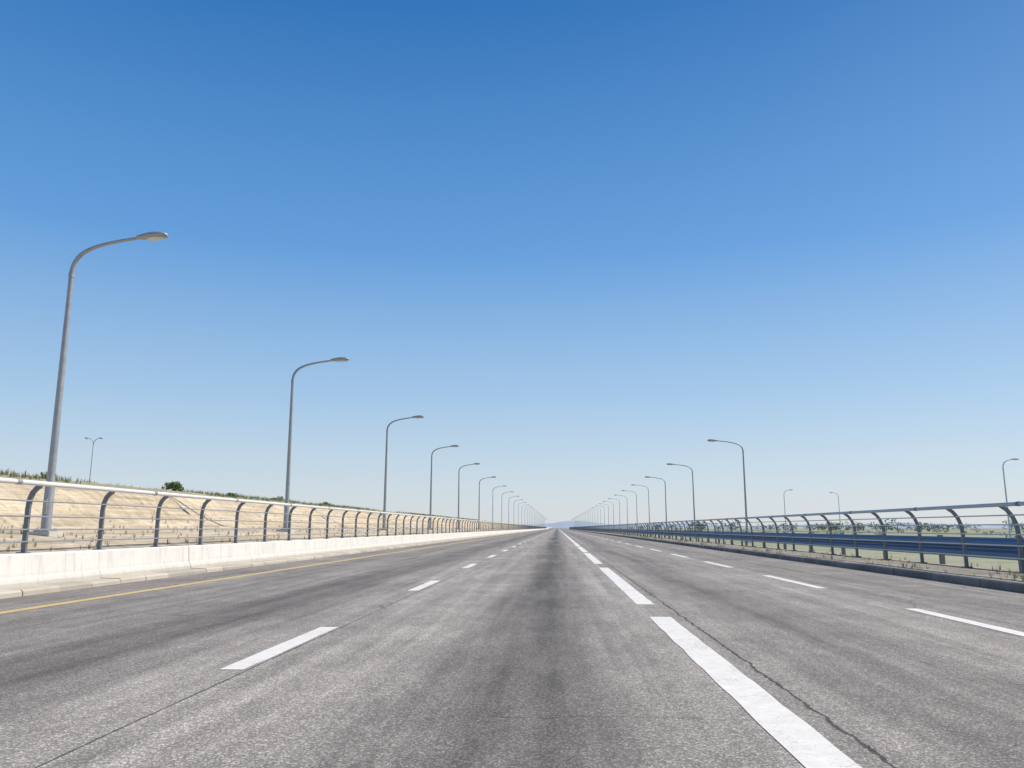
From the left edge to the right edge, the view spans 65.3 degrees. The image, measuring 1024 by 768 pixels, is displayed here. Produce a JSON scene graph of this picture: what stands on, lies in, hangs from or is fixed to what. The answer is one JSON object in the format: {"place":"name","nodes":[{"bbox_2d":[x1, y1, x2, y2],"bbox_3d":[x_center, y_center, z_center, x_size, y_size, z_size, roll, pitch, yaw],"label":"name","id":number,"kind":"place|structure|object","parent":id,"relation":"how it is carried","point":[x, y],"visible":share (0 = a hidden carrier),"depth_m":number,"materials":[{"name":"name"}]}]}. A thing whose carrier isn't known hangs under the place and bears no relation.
{"place":"outdoors","nodes":[
{"label":"outdoors","id":0,"kind":"place"},
{"bbox_2d":[0,469,490,551],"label":"dry grass","id":1,"kind":"structure","parent":0,"point":[14,474],"depth_m":34.57,"materials":[{"name":"beige plant"}]},
{"bbox_2d":[0,475,551,553],"bbox_3d":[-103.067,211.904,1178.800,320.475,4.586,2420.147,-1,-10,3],"label":"embankment","id":2,"kind":"structure","parent":0,"point":[12,491],"depth_m":30.35,"materials":[{"name":"beige soil"}]},
{"bbox_2d":[38,472,55,478],"bbox_3d":[-17.356,3.477,29.843,0.605,0.454,0.668,-1,-10,3],"label":"bush","id":3,"kind":"object","parent":2,"relation":"on","point":[41,473],"visible":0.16,"depth_m":29.66,"materials":[{"name":"green plant"}]},
{"bbox_2d":[85,437,102,482],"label":"street lamp","id":4,"kind":"object","parent":2,"relation":"on","point":[92,455],"visible":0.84,"depth_m":92.85,"materials":[{"name":"metal"}]},
{"bbox_2d":[29,231,168,536],"bbox_3d":[-10.366,0.105,20.187,2.860,8.237,0.639,-1,-10,5],"label":"street lamp","id":5,"kind":"object","parent":2,"relation":"on","point":[47,508],"visible":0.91,"depth_m":20.21,"materials":[{"name":"metal"}]},
{"bbox_2d":[162,481,183,490],"bbox_3d":[-17.011,5.198,40.096,1.068,0.698,0.890,4,-11,-20],"label":"bush","id":6,"kind":"object","parent":2,"relation":"on","point":[174,486],"visible":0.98,"depth_m":39.96,"materials":[{"name":"green plant"}]},
{"bbox_2d":[0,528,548,588],"bbox_3d":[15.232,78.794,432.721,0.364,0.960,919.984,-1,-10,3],"label":"concrete barrier","id":7,"kind":"object","parent":2,"relation":"on","point":[25,569],"visible":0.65,"depth_m":18.73,"materials":[{"name":"white concrete"}]},
{"bbox_2d":[0,477,546,552],"bbox_3d":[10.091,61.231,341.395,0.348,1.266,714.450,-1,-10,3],"label":"metal railing","id":8,"kind":"object","parent":7,"relation":"on","point":[38,485],"visible":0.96,"depth_m":20.64,"materials":[{"name":"grey metal"}]},
{"bbox_2d":[276,357,348,531],"bbox_3d":[-9.345,3.029,37.764,3.043,8.763,0.680,-1,-10,2],"label":"street lamp","id":9,"kind":"object","parent":2,"relation":"on","point":[287,490],"visible":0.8,"depth_m":37.79,"materials":[{"name":"metal"}]},
{"bbox_2d":[379,415,423,530],"bbox_3d":[-8.094,6.736,58.743,3.104,8.938,0.694,0,-10,4],"label":"street lamp","id":10,"kind":"object","parent":2,"relation":"on","point":[385,485],"visible":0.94,"depth_m":58.81,"materials":[{"name":"metal"}]},
{"bbox_2d":[429,445,458,529],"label":"street lamp","id":11,"kind":"object","parent":2,"relation":"on","point":[430,523],"visible":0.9,"depth_m":79.91,"materials":[{"name":"metal"}]},
{"bbox_2d":[455,463,479,528],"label":"street lamp","id":12,"kind":"object","parent":2,"relation":"on","point":[458,491],"visible":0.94,"depth_m":102.70,"materials":[{"name":"metal"}]},
{"bbox_2d":[477,476,495,528],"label":"street lamp","id":13,"kind":"object","parent":2,"relation":"on","point":[479,501],"visible":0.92,"depth_m":129.09,"materials":[{"name":"metal"}]},
{"bbox_2d":[492,485,506,528],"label":"street lamp","id":14,"kind":"object","parent":2,"relation":"on","point":[492,503],"visible":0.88,"depth_m":156.72,"materials":[{"name":"metal"}]},
{"bbox_2d":[0,528,1023,767],"bbox_3d":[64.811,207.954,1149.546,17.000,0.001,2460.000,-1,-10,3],"label":"road","id":15,"kind":"structure","parent":0,"point":[554,648],"depth_m":6.54,"materials":[{"name":"grey asphalt"}]},
{"bbox_2d":[0,529,543,598],"bbox_3d":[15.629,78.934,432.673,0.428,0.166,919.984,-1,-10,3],"label":"kerb","id":16,"kind":"structure","parent":15,"relation":"on","point":[11,592],"depth_m":17.82,"materials":[{"name":"concrete"}]},
{"bbox_2d":[0,529,546,613],"bbox_3d":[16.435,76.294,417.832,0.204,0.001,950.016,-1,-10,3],"label":"yellow edge line","id":17,"kind":"object","parent":15,"relation":"on","point":[15,610],"visible":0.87,"depth_m":14.91,"materials":[{"name":"paint"}]},
{"bbox_2d":[221,532,546,669],"bbox_3d":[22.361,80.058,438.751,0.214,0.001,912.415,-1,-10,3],"label":"lane marking","id":18,"kind":"object","parent":15,"relation":"on","point":[261,656],"visible":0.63,"depth_m":7.50,"materials":[{"name":"white paint"}]},
{"bbox_2d":[559,529,861,767],"bbox_3d":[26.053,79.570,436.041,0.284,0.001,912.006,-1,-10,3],"label":"lane marking","id":19,"kind":"object","parent":15,"relation":"on","point":[804,743],"visible":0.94,"depth_m":5.12,"materials":[{"name":"white paint"}]},
{"bbox_2d":[569,529,1023,592],"bbox_3d":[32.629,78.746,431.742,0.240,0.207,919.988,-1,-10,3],"label":"kerb","id":20,"kind":"structure","parent":15,"relation":"on","point":[1006,585],"depth_m":19.33,"materials":[{"name":"concrete"}]},
{"bbox_2d":[573,531,1023,635],"bbox_3d":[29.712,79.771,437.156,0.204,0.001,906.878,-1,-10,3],"label":"lane marking","id":21,"kind":"object","parent":15,"relation":"on","point":[1011,631],"visible":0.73,"depth_m":10.04,"materials":[{"name":"white paint"}]},
{"bbox_2d":[0,0,1023,525],"label":"sky","id":22,"kind":"structure","parent":0,"point":[593,244],"materials":[{"name":"blue"}]},
{"bbox_2d":[523,521,1023,527],"bbox_3d":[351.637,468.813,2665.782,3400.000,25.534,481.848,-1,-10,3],"label":"distant hill","id":23,"kind":"structure","parent":0,"point":[565,524],"depth_m":2517.12,"materials":[{"name":"grey"}]},
{"bbox_2d":[549,528,1023,560],"bbox_3d":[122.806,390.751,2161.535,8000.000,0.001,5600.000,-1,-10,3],"label":"ground","id":24,"kind":"structure","parent":0,"point":[957,530],"depth_m":396.73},
{"bbox_2d":[621,490,637,528],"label":"street lamp","id":25,"kind":"object","parent":24,"relation":"on","point":[636,505],"visible":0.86,"depth_m":169.95,"materials":[{"name":"metal"}]},
{"bbox_2d":[631,484,649,534],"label":"street lamp","id":26,"kind":"object","parent":24,"relation":"on","point":[648,502],"visible":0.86,"depth_m":147.32,"materials":[{"name":"metal"}]},
{"bbox_2d":[645,476,666,528],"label":"street lamp","id":27,"kind":"object","parent":24,"relation":"on","point":[665,496],"visible":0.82,"depth_m":124.70,"materials":[{"name":"metal"}]},
{"bbox_2d":[667,463,697,538],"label":"street lamp","id":28,"kind":"object","parent":24,"relation":"on","point":[693,492],"visible":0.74,"depth_m":99.07,"materials":[{"name":"metal"}]},
{"bbox_2d":[784,489,792,532],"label":"street lamp","id":29,"kind":"object","parent":24,"relation":"on","point":[784,509],"visible":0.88,"depth_m":158.34,"materials":[{"name":"metal"}]},
{"bbox_2d":[630,519,1023,537],"bbox_3d":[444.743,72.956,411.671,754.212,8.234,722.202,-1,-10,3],"label":"distant trees","id":30,"kind":"object","parent":24,"relation":"on","point":[816,525],"visible":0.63,"depth_m":496.47,"materials":[{"name":"green plant"}]},
{"bbox_2d":[829,492,840,532],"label":"street lamp","id":31,"kind":"object","parent":24,"relation":"on","point":[839,510],"visible":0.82,"depth_m":170.25,"materials":[{"name":"metal"}]},
{"bbox_2d":[1002,458,1018,537],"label":"street lamp","id":32,"kind":"object","parent":24,"relation":"on","point":[1009,526],"visible":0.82,"depth_m":87.35,"materials":[{"name":"metal"}]},
{"bbox_2d":[563,528,1022,581],"bbox_3d":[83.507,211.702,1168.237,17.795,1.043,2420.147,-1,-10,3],"label":"verge","id":33,"kind":"structure","parent":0,"point":[954,564],"depth_m":30.45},
{"bbox_2d":[707,439,749,541],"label":"street lamp","id":34,"kind":"object","parent":33,"relation":"on","point":[711,440],"visible":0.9,"depth_m":72.16,"materials":[{"name":"metal"}]},
{"bbox_2d":[569,501,1023,573],"bbox_3d":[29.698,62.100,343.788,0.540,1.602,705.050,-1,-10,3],"label":"metal railing","id":35,"kind":"object","parent":33,"relation":"on","point":[1018,534],"visible":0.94,"depth_m":26.10,"materials":[{"name":"grey metal"}]},
{"bbox_2d":[587,528,1023,571],"bbox_3d":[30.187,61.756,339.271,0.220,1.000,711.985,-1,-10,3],"label":"blue guardrail","id":36,"kind":"object","parent":33,"relation":"on","point":[998,551],"visible":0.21,"depth_m":26.00,"materials":[{"name":"metal"}]},
{"bbox_2d":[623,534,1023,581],"bbox_3d":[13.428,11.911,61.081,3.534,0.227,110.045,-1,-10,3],"label":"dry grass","id":37,"kind":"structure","parent":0,"point":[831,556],"depth_m":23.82,"materials":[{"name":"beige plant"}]}
]}

